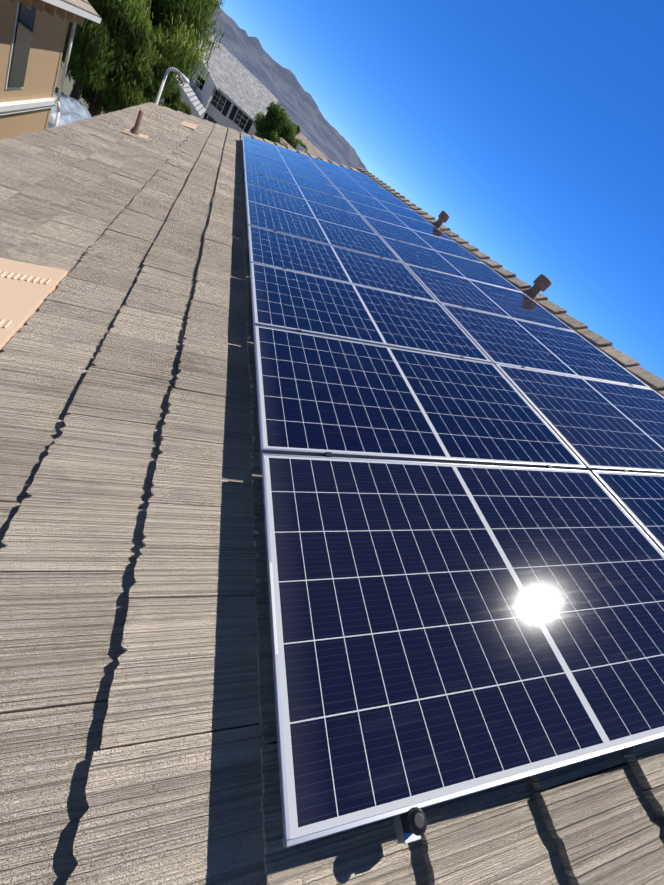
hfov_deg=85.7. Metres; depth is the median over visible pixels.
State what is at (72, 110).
tarp covered trailer
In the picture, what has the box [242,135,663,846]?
solar panels
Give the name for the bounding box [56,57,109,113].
ground
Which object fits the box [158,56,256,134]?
white house walls
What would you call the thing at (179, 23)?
foliage
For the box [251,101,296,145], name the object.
bush
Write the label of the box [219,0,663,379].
sky
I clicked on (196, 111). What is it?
white house trim
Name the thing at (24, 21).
tan house windows
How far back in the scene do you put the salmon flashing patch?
8.76 m
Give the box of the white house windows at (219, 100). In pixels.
[183,66,252,133]
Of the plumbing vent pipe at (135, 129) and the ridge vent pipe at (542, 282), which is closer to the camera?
the ridge vent pipe at (542, 282)
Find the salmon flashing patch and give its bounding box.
[180,121,196,129]
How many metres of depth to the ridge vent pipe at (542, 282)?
4.79 m
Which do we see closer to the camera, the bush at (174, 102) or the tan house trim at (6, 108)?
the tan house trim at (6, 108)
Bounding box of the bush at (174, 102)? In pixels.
[161,83,191,114]
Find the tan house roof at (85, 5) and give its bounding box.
[60,0,100,17]
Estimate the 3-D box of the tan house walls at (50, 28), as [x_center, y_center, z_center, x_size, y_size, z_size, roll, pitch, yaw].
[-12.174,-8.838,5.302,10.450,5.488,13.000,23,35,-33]
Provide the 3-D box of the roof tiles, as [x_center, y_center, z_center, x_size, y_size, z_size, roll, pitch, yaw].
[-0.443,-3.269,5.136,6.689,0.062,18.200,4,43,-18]
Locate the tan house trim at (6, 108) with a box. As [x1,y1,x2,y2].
[0,0,100,126]
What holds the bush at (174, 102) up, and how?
on the ground
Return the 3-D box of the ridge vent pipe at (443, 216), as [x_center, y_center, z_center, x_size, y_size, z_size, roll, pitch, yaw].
[2.109,-4.425,7.163,0.415,0.402,0.380,4,43,-18]
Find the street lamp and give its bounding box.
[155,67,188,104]
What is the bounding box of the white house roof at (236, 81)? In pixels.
[173,31,277,119]
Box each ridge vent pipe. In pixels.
[431,210,449,233]
[522,274,551,307]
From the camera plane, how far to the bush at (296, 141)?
45.65 m
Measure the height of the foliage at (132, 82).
6.428 m
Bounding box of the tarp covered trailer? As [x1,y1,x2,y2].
[47,87,91,128]
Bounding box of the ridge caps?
[357,168,663,396]
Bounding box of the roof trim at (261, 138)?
[159,105,357,169]
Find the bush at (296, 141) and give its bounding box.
[291,138,307,152]
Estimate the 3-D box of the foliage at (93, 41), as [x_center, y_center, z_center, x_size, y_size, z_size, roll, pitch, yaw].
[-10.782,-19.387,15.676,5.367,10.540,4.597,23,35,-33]
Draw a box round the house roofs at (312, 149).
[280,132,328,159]
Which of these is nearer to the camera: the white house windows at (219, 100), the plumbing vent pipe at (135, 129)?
the plumbing vent pipe at (135, 129)
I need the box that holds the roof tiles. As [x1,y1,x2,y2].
[0,102,663,884]
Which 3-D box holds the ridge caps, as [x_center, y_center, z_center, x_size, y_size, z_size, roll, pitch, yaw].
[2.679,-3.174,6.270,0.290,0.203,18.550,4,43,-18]
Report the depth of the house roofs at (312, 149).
80.04 m
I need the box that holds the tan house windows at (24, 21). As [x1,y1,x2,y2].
[5,0,36,89]
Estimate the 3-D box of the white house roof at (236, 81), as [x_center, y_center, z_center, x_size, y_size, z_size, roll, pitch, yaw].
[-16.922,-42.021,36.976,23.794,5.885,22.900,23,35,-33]
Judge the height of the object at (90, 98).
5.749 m
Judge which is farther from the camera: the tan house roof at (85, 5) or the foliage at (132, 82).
the foliage at (132, 82)
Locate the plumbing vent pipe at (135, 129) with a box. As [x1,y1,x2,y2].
[121,110,148,138]
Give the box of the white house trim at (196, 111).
[173,29,255,123]
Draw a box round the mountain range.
[203,6,366,169]
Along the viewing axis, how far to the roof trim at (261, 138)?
11.38 m
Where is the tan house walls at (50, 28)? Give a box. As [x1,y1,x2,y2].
[0,0,84,139]

